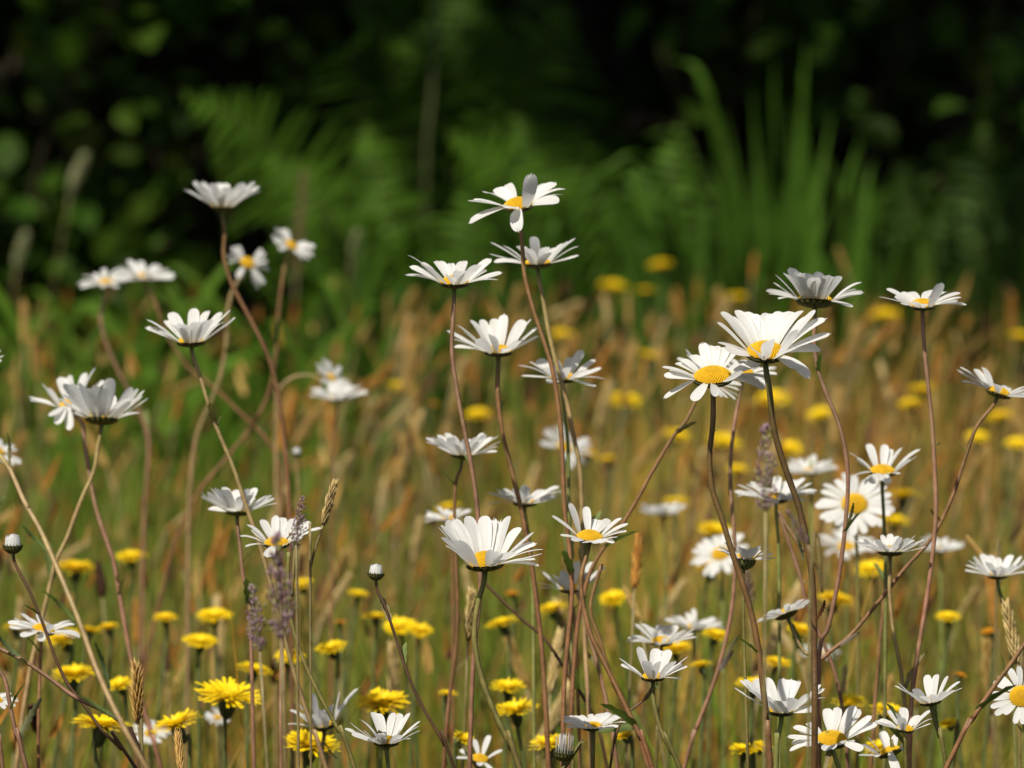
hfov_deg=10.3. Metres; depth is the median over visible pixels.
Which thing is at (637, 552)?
grass stalk
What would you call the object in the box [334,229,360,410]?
grass stalk
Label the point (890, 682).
grass stalk
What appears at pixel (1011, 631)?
grass stalk
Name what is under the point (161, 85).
hedge shrub
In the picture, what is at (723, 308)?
grass stalk
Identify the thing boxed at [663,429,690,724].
hawkbit
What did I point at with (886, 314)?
hawkbit
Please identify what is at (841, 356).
grass stalk
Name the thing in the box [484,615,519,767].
hawkbit
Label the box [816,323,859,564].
grass stalk
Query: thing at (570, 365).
daisy
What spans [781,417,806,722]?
grass stalk
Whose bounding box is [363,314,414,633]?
grass stalk
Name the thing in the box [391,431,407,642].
grass stalk
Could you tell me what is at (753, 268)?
grass stalk
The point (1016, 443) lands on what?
hawkbit
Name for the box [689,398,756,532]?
grass stalk
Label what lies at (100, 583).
grass stalk
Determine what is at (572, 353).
grass stalk
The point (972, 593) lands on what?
grass stalk
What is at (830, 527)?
grass stalk
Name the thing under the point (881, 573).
plant stem
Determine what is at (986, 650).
grass stalk
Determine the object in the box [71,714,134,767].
hawkbit
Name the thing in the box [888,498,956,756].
grass stalk
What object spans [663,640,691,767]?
hawkbit
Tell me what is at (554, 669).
grass stalk
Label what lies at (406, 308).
grass stalk
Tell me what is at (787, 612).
daisy
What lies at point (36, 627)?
daisy
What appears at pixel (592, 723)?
daisy
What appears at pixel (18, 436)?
grass stalk
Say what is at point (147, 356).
arching grass clump
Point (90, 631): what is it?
hawkbit
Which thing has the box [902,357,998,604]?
grass stalk
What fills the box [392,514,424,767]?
grass stalk
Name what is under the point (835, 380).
grass stalk
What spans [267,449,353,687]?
grass stalk
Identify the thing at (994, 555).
grass stalk
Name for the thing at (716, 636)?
hawkbit
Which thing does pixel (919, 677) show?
grass stalk
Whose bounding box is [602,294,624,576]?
grass stalk
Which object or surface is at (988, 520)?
grass stalk
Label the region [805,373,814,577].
grass stalk
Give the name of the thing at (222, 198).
daisy
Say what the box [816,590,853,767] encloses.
hawkbit
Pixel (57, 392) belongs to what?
grass stalk
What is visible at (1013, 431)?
grass stalk
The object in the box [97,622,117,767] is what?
hawkbit
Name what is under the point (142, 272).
daisy
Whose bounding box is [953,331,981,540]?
grass stalk
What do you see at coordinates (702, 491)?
grass stalk
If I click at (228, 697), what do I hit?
hawkbit
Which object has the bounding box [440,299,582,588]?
grass stalk
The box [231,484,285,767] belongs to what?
grass stalk
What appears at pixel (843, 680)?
grass stalk
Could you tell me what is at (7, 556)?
grass stalk
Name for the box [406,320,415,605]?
grass stalk
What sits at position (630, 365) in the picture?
grass stalk
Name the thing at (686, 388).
grass stalk
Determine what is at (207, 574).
grass stalk
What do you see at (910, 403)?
hawkbit
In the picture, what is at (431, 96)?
stalk
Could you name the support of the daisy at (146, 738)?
on the ground at (526, 421)
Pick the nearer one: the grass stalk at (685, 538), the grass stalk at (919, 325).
the grass stalk at (685, 538)
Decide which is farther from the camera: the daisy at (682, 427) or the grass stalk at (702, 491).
the grass stalk at (702, 491)
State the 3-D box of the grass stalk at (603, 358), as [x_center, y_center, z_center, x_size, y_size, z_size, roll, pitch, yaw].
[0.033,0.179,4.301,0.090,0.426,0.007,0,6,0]
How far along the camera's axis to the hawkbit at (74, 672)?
2.92 m
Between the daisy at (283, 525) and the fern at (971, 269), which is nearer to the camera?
the daisy at (283, 525)
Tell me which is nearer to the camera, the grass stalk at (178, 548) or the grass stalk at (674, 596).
the grass stalk at (674, 596)
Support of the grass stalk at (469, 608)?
on the ground at (526, 421)
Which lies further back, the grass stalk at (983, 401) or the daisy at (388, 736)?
the grass stalk at (983, 401)
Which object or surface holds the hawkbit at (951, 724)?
on the ground at (526, 421)
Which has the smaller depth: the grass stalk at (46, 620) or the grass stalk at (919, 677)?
the grass stalk at (919, 677)
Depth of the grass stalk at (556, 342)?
4.94 m
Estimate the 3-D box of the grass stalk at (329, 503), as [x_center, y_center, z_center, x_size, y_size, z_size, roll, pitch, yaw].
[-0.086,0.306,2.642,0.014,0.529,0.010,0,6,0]
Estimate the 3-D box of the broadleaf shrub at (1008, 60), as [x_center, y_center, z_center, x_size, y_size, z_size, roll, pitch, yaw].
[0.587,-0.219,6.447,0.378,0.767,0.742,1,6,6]
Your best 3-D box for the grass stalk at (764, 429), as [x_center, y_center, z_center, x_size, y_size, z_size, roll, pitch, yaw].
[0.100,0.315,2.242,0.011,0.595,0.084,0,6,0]
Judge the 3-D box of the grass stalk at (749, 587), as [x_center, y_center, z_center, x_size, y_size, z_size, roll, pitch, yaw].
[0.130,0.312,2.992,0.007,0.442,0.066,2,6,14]
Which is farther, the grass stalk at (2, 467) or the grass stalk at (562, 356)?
the grass stalk at (562, 356)
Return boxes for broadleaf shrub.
[0,0,246,438]
[46,101,373,530]
[190,0,599,462]
[573,0,1023,401]
[856,20,1023,458]
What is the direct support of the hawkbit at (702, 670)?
on the ground at (526, 421)
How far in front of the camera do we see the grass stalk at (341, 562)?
3.61 m
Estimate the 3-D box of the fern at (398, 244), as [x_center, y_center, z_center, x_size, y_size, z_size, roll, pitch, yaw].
[-0.142,-0.072,5.995,0.348,0.487,0.376,4,8,36]
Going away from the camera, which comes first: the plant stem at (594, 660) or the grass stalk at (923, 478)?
the plant stem at (594, 660)
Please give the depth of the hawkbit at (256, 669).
2.94 m
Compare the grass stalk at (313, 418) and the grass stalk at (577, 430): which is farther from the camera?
the grass stalk at (313, 418)
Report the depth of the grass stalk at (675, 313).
4.79 m
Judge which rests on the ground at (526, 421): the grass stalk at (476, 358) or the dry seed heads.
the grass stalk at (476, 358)
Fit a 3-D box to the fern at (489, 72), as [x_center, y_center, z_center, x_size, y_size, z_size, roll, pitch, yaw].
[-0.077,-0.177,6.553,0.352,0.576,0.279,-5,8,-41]
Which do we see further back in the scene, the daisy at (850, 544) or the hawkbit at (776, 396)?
the hawkbit at (776, 396)
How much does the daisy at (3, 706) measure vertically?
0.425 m
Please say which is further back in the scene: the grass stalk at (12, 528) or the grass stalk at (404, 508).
the grass stalk at (404, 508)
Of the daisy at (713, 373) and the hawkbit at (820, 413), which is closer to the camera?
the daisy at (713, 373)
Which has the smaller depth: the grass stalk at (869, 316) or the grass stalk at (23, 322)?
the grass stalk at (23, 322)
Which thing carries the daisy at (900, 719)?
on the ground at (526, 421)
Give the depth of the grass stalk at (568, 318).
4.72 m
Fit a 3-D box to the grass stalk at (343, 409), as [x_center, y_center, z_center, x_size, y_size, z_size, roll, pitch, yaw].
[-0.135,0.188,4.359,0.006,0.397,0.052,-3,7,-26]
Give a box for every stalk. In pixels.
[0,374,66,576]
[0,431,24,495]
[0,433,28,500]
[0,445,7,478]
[0,505,22,574]
[0,642,22,742]
[1,230,29,362]
[5,553,91,762]
[8,537,90,643]
[11,667,25,767]
[12,376,33,612]
[15,594,26,767]
[19,299,28,732]
[27,703,41,767]
[28,336,58,653]
[41,610,61,767]
[42,150,89,355]
[76,512,184,747]
[86,430,171,709]
[87,376,206,557]
[94,559,117,767]
[128,657,143,767]
[132,513,191,729]
[132,596,139,766]
[156,390,180,626]
[159,643,172,767]
[168,523,214,748]
[170,529,224,767]
[173,726,183,767]
[193,457,316,692]
[204,406,274,753]
[206,635,228,767]
[209,571,221,767]
[212,594,224,758]
[226,398,328,680]
[228,392,330,591]
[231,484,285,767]
[238,371,390,684]
[239,688,284,767]
[245,584,268,767]
[253,374,323,652]
[264,530,295,767]
[265,390,299,599]
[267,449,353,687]
[278,570,354,767]
[287,547,350,767]
[289,170,307,449]
[289,495,306,767]
[294,395,387,701]
[297,431,308,662]
[299,392,394,599]
[299,407,406,643]
[299,543,314,693]
[303,320,370,652]
[305,360,392,648]
[308,478,338,767]
[320,407,327,625]
[326,401,352,718]
[328,375,349,659]
[328,411,338,732]
[329,450,408,705]
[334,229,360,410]
[337,646,340,767]
[342,286,417,634]
[347,400,413,551]
[353,377,410,615]
[356,303,451,670]
[359,410,425,767]
[360,476,387,728]
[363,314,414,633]
[365,315,437,461]
[366,397,376,620]
[369,345,425,623]
[373,337,419,635]
[377,485,413,651]
[379,351,483,659]
[380,422,450,683]
[386,294,390,474]
[387,639,399,767]
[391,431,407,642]
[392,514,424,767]
[395,338,416,631]
[400,356,468,614]
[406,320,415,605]
[407,415,467,743]
[408,378,428,706]
[417,373,464,686]
[421,310,435,570]
[424,0,440,376]
[427,436,445,632]
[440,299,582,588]
[444,296,470,547]
[449,300,460,503]
[458,311,526,556]
[462,566,489,764]
[462,586,476,767]
[465,331,480,611]
[486,284,522,502]
[498,462,539,756]
[502,296,535,581]
[503,634,542,767]
[505,413,527,665]
[518,303,582,643]
[528,344,576,639]
[536,341,614,575]
[536,679,574,762]
[537,515,579,735]
[543,626,564,767]
[549,321,579,514]
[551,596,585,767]
[555,347,565,630]
[558,421,580,762]
[558,426,668,693]
[566,313,577,615]
[577,380,613,581]
[590,371,645,561]
[597,341,639,627]
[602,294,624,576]
[602,351,608,455]
[609,350,621,588]
[610,371,694,691]
[614,578,686,767]
[619,317,667,555]
[622,585,665,767]
[624,537,688,760]
[625,529,643,767]
[626,293,631,569]
[627,668,646,767]
[648,465,714,655]
[650,298,733,518]
[656,346,687,583]
[661,295,731,622]
[664,428,738,720]
[668,402,674,624]
[668,468,707,615]
[669,295,702,522]
[674,287,686,486]
[681,446,706,634]
[682,369,717,606]
[683,359,814,650]
[686,412,740,640]
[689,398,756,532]
[691,401,749,696]
[695,397,722,603]
[697,356,748,609]
[706,340,799,618]
[713,286,756,582]
[713,433,780,766]
[716,388,721,591]
[736,253,756,528]
[739,580,805,767]
[742,444,764,738]
[745,570,756,767]
[745,629,777,767]
[752,423,778,767]
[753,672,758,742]
[770,621,835,767]
[781,317,901,603]
[781,344,849,593]
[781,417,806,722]
[781,563,818,754]
[786,510,823,767]
[788,316,892,631]
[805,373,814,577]
[815,355,840,555]
[816,299,885,462]
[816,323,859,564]
[818,387,845,622]
[818,486,839,641]
[823,308,828,480]
[823,432,893,751]
[829,456,939,763]
[831,324,861,478]
[834,417,892,707]
[836,248,876,437]
[840,665,846,767]
[844,308,852,471]
[850,435,856,474]
[873,673,895,764]
[877,358,919,606]
[878,296,953,559]
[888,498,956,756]
[896,443,987,725]
[902,316,920,488]
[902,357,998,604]
[912,587,975,767]
[913,655,922,767]
[922,343,942,728]
[938,394,987,642]
[939,363,993,642]
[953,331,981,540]
[960,511,991,709]
[964,534,1001,767]
[974,447,989,765]
[980,636,997,767]
[984,457,1011,720]
[986,575,1000,767]
[990,551,1023,766]
[991,405,1015,645]
[991,550,999,767]
[1000,596,1023,767]
[1005,386,1015,627]
[1007,291,1015,400]
[1010,422,1017,754]
[1011,388,1023,459]
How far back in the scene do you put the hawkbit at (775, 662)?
2.96 m
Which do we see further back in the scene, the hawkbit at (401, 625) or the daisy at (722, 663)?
the hawkbit at (401, 625)
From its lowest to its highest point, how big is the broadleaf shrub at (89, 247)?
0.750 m
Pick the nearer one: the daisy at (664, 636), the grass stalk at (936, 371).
the daisy at (664, 636)
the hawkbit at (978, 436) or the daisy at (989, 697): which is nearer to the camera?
the daisy at (989, 697)
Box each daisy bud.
[2,534,137,767]
[292,448,304,597]
[367,563,455,767]
[553,734,583,767]
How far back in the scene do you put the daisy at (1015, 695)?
2.56 m
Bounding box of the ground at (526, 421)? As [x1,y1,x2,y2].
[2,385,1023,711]
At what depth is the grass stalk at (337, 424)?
4.00 m
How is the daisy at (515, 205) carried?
on the ground at (526, 421)
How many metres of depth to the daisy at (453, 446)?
2.74 m
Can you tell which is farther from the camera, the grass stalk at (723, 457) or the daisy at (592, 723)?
the grass stalk at (723, 457)
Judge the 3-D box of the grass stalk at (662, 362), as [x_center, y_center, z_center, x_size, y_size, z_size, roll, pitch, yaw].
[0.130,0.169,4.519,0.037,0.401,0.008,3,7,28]
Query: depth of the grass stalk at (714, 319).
5.22 m
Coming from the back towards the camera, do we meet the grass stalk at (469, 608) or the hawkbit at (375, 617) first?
the hawkbit at (375, 617)
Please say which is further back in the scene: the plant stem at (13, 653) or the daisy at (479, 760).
the daisy at (479, 760)
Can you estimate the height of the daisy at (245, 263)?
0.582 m
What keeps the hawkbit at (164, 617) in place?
on the ground at (526, 421)
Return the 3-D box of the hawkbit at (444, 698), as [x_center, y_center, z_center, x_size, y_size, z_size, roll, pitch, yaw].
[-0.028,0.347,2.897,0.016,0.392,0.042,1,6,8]
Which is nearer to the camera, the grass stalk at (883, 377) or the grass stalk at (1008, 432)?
the grass stalk at (1008, 432)
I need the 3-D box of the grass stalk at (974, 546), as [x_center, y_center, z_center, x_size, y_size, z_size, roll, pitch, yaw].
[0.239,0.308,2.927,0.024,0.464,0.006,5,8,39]
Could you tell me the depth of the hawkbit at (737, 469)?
3.79 m
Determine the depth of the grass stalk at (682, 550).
3.64 m
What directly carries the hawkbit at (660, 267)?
on the ground at (526, 421)
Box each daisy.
[0,350,149,767]
[0,439,20,503]
[0,693,17,767]
[8,613,79,767]
[14,378,146,767]
[29,368,162,767]
[78,269,150,767]
[117,260,284,687]
[133,720,170,766]
[135,228,314,766]
[146,308,327,767]
[184,181,294,767]
[185,246,268,767]
[201,487,275,767]
[204,707,229,767]
[241,515,320,767]
[274,359,349,767]
[288,689,356,767]
[309,381,366,767]
[345,712,419,767]
[406,255,501,767]
[424,507,470,757]
[426,433,498,767]
[438,516,542,767]
[446,314,550,767]
[456,735,502,767]
[468,174,574,767]
[486,485,560,767]
[490,237,601,767]
[519,350,602,767]
[537,560,604,767]
[540,427,591,715]
[552,503,654,767]
[563,712,624,767]
[567,349,740,767]
[619,646,686,767]
[626,624,695,767]
[639,502,686,760]
[663,342,772,767]
[665,608,723,767]
[682,359,776,767]
[690,529,749,767]
[715,542,773,767]
[717,310,829,767]
[735,476,816,767]
[735,677,824,767]
[757,599,808,655]
[766,268,863,766]
[787,454,837,767]
[788,705,876,767]
[799,645,841,717]
[815,473,894,767]
[818,367,1023,767]
[819,530,874,695]
[850,443,919,767]
[855,534,926,767]
[859,731,902,767]
[875,703,930,767]
[882,282,965,767]
[895,674,960,765]
[920,535,963,767]
[944,642,1023,767]
[965,554,1023,767]
[990,666,1023,767]
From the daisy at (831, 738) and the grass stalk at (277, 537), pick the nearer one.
the grass stalk at (277, 537)
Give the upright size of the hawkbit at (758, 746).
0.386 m
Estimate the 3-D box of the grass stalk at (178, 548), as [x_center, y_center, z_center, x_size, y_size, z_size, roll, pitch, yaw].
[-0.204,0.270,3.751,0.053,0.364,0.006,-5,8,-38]
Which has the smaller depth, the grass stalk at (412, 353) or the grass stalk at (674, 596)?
the grass stalk at (674, 596)
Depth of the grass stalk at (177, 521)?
3.86 m
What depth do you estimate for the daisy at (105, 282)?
3.35 m
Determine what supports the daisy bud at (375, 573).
on the ground at (526, 421)
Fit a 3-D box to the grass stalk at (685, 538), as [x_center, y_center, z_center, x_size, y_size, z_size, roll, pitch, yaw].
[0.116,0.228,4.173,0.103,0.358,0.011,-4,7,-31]
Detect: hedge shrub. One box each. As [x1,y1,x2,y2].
[0,0,519,409]
[390,0,1023,409]
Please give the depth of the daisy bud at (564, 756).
2.52 m
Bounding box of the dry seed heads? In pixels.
[0,267,1023,767]
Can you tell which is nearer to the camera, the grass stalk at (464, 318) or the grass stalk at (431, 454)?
the grass stalk at (431, 454)
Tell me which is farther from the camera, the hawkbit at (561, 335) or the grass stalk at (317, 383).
the hawkbit at (561, 335)
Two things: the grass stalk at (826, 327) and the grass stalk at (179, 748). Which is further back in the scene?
the grass stalk at (826, 327)
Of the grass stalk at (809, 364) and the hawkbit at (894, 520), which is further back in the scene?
the grass stalk at (809, 364)
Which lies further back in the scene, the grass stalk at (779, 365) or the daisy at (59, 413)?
the grass stalk at (779, 365)
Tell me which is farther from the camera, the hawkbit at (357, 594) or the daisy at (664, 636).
the hawkbit at (357, 594)
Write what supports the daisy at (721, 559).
on the ground at (526, 421)
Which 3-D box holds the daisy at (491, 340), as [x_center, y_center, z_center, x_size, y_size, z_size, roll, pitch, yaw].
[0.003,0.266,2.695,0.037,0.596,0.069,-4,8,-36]
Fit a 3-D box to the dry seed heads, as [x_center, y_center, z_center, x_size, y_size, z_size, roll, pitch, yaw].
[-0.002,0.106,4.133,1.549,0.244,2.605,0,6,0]
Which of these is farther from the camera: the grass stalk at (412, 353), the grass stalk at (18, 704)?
the grass stalk at (412, 353)
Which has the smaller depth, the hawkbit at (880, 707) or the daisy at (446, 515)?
the hawkbit at (880, 707)
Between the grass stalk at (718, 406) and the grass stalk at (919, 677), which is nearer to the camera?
the grass stalk at (919, 677)
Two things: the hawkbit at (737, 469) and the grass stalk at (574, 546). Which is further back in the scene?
the hawkbit at (737, 469)
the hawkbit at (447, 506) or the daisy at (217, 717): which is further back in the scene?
the hawkbit at (447, 506)
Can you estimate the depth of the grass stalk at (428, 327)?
4.92 m
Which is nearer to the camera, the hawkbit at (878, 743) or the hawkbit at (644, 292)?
the hawkbit at (878, 743)
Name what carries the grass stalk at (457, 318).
on the ground at (526, 421)
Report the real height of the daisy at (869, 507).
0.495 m
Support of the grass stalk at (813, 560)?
on the ground at (526, 421)
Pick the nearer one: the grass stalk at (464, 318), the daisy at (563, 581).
the daisy at (563, 581)
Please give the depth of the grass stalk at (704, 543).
4.11 m
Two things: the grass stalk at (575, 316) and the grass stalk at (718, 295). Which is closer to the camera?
the grass stalk at (575, 316)
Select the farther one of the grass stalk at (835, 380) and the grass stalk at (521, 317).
the grass stalk at (521, 317)
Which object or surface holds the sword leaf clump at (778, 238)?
on the ground at (526, 421)
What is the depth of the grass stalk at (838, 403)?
4.03 m
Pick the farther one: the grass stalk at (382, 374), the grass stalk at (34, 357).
the grass stalk at (382, 374)
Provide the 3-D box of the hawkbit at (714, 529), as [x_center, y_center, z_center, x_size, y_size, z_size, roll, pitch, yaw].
[0.139,0.279,3.512,0.025,0.396,0.069,5,8,42]
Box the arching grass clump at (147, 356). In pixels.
[0,254,542,668]
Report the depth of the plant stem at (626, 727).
2.66 m
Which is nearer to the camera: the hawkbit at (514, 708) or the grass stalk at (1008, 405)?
the hawkbit at (514, 708)
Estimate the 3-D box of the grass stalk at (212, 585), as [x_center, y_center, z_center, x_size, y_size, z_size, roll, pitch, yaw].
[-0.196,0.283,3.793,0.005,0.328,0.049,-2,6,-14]
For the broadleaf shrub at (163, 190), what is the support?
on the ground at (526, 421)
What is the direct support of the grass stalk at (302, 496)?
on the ground at (526, 421)
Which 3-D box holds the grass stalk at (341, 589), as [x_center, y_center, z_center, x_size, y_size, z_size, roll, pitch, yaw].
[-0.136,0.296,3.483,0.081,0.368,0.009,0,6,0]
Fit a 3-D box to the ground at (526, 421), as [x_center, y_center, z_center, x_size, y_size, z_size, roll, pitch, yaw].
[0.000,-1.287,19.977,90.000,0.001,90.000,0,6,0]
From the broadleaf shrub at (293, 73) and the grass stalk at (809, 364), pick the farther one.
the broadleaf shrub at (293, 73)
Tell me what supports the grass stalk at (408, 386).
on the ground at (526, 421)
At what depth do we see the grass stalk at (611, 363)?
4.29 m
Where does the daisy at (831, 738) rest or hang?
on the ground at (526, 421)
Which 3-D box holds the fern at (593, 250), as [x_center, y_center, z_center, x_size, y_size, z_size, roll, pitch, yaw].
[0.052,-0.057,6.051,0.253,0.445,0.534,3,7,25]
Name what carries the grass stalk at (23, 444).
on the ground at (526, 421)
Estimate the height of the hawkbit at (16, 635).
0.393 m
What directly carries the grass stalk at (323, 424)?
on the ground at (526, 421)
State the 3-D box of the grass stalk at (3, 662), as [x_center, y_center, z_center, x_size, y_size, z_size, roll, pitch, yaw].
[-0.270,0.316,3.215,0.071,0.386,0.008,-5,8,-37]
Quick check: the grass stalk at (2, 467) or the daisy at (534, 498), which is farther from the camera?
the grass stalk at (2, 467)
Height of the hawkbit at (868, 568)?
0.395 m
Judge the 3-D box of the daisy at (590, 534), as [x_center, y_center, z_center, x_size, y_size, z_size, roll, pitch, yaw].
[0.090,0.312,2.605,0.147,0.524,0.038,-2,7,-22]
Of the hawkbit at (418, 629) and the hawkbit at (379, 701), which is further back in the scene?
the hawkbit at (418, 629)
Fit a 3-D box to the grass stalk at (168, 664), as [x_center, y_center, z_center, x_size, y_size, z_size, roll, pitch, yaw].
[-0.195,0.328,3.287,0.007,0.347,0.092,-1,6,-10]
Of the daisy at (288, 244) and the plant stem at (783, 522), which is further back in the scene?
the daisy at (288, 244)
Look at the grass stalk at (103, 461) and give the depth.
3.95 m
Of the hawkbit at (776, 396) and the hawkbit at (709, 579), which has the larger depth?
the hawkbit at (776, 396)
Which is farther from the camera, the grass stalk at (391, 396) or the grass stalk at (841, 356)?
the grass stalk at (391, 396)
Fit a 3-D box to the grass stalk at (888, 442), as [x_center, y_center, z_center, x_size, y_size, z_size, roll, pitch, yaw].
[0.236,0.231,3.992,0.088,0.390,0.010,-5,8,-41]
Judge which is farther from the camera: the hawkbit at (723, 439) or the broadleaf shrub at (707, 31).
the broadleaf shrub at (707, 31)
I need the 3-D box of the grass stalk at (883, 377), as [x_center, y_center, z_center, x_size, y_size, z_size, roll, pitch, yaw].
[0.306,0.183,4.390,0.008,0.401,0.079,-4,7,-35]
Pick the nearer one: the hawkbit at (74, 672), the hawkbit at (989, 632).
the hawkbit at (74, 672)
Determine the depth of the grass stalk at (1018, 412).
4.14 m
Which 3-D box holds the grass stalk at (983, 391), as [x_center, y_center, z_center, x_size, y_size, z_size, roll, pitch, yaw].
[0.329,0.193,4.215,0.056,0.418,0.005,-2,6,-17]
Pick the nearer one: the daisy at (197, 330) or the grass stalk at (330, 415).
the daisy at (197, 330)
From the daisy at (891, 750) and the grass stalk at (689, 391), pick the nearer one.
the daisy at (891, 750)
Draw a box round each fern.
[180,87,532,482]
[299,0,613,329]
[448,112,723,477]
[848,120,1023,476]
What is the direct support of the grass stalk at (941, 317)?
on the ground at (526, 421)
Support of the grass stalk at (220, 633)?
on the ground at (526, 421)
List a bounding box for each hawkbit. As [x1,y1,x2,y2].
[1,624,22,743]
[45,628,80,767]
[53,663,95,767]
[54,559,93,767]
[66,626,103,767]
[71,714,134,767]
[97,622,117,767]
[105,675,132,767]
[111,549,146,767]
[150,612,177,767]
[151,708,202,767]
[181,633,219,767]
[193,676,261,767]
[197,605,231,767]
[237,661,272,767]
[275,649,307,767]
[286,729,339,767]
[294,578,326,757]
[314,640,345,767]
[333,620,351,767]
[334,589,368,767]
[356,687,410,767]
[362,612,384,767]
[383,615,420,767]
[388,381,415,559]
[407,622,433,767]
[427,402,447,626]
[433,502,460,757]
[438,689,457,767]
[453,730,473,767]
[465,408,501,748]
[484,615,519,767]
[489,677,523,767]
[496,697,539,767]
[502,590,518,767]
[529,733,567,767]
[540,601,567,767]
[544,328,573,583]
[580,450,600,762]
[580,456,613,714]
[594,392,642,634]
[600,280,626,509]
[600,589,645,767]
[617,730,634,767]
[635,287,659,490]
[637,260,671,512]
[638,350,673,559]
[661,496,688,752]
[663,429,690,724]
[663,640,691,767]
[675,558,731,767]
[689,660,711,767]
[696,521,749,724]
[702,627,728,767]
[707,431,741,740]
[725,293,750,547]
[725,464,748,693]
[728,743,758,767]
[734,677,757,767]
[751,740,772,767]
[754,390,789,678]
[766,655,791,767]
[773,439,801,729]
[785,621,807,767]
[805,406,833,710]
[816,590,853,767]
[831,692,864,767]
[853,558,883,703]
[863,739,881,759]
[870,308,899,561]
[870,702,900,767]
[876,515,909,720]
[885,489,933,767]
[889,397,921,670]
[904,384,932,679]
[927,611,959,767]
[938,718,959,767]
[954,672,965,767]
[955,431,989,714]
[965,437,1023,749]
[980,627,993,767]
[986,410,1019,646]
[992,331,1023,549]
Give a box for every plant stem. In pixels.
[0,636,145,760]
[0,669,41,767]
[286,552,356,767]
[486,582,608,767]
[576,592,618,767]
[589,564,649,767]
[609,683,657,767]
[777,511,849,767]
[869,556,887,767]
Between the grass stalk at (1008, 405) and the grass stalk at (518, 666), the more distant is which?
the grass stalk at (1008, 405)
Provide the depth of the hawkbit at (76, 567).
3.31 m
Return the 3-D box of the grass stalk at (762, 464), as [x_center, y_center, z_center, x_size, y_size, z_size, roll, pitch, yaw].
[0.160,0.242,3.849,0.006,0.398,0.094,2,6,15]
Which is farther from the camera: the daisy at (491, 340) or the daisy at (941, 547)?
the daisy at (941, 547)
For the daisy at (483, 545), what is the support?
on the ground at (526, 421)
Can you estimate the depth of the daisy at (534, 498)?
2.76 m
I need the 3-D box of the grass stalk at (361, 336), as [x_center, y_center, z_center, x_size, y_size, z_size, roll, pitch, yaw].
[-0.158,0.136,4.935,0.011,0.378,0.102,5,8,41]
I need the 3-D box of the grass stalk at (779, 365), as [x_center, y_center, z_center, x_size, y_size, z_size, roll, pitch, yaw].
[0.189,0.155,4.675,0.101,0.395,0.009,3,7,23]
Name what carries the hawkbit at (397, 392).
on the ground at (526, 421)
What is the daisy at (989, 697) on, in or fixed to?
on the ground at (526, 421)
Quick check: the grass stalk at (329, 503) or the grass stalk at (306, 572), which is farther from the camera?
the grass stalk at (306, 572)
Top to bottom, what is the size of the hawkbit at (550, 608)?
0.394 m
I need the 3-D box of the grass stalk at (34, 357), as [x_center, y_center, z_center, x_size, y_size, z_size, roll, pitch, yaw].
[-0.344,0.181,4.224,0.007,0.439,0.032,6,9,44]
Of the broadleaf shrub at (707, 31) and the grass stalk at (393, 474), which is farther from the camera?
the broadleaf shrub at (707, 31)
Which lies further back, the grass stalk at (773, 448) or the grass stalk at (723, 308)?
the grass stalk at (723, 308)
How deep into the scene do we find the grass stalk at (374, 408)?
4.28 m
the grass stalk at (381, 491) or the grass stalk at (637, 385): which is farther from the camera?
the grass stalk at (637, 385)
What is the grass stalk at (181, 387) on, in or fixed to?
on the ground at (526, 421)
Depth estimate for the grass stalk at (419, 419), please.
3.91 m
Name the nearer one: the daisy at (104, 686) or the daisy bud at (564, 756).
the daisy at (104, 686)
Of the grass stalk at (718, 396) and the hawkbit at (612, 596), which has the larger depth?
the grass stalk at (718, 396)
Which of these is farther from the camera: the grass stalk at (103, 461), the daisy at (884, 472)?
the grass stalk at (103, 461)
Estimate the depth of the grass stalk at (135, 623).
3.53 m
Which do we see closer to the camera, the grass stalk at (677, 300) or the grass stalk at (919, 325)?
the grass stalk at (919, 325)
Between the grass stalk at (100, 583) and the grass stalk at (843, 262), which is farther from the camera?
the grass stalk at (843, 262)
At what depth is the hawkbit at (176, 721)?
2.76 m
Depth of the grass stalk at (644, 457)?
4.08 m
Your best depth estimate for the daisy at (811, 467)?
3.15 m
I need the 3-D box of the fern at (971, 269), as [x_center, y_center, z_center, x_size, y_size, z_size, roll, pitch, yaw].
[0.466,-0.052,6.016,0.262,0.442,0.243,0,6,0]
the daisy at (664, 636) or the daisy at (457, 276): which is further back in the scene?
the daisy at (664, 636)
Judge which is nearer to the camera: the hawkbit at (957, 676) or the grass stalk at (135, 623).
the hawkbit at (957, 676)
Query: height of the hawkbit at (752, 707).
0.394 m
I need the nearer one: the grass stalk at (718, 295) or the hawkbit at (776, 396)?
the hawkbit at (776, 396)
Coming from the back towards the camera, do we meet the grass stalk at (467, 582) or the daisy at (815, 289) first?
the grass stalk at (467, 582)
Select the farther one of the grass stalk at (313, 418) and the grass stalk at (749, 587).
the grass stalk at (313, 418)
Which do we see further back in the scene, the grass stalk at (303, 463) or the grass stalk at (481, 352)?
the grass stalk at (481, 352)
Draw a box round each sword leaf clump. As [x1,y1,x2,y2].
[291,223,616,552]
[521,164,737,538]
[564,38,998,521]
[824,147,1023,512]
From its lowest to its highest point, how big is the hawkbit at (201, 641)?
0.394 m
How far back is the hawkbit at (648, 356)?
4.53 m
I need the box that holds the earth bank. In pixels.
[0,0,1023,392]
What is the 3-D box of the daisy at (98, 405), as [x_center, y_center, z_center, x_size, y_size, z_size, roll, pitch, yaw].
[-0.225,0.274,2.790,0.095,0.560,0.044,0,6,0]

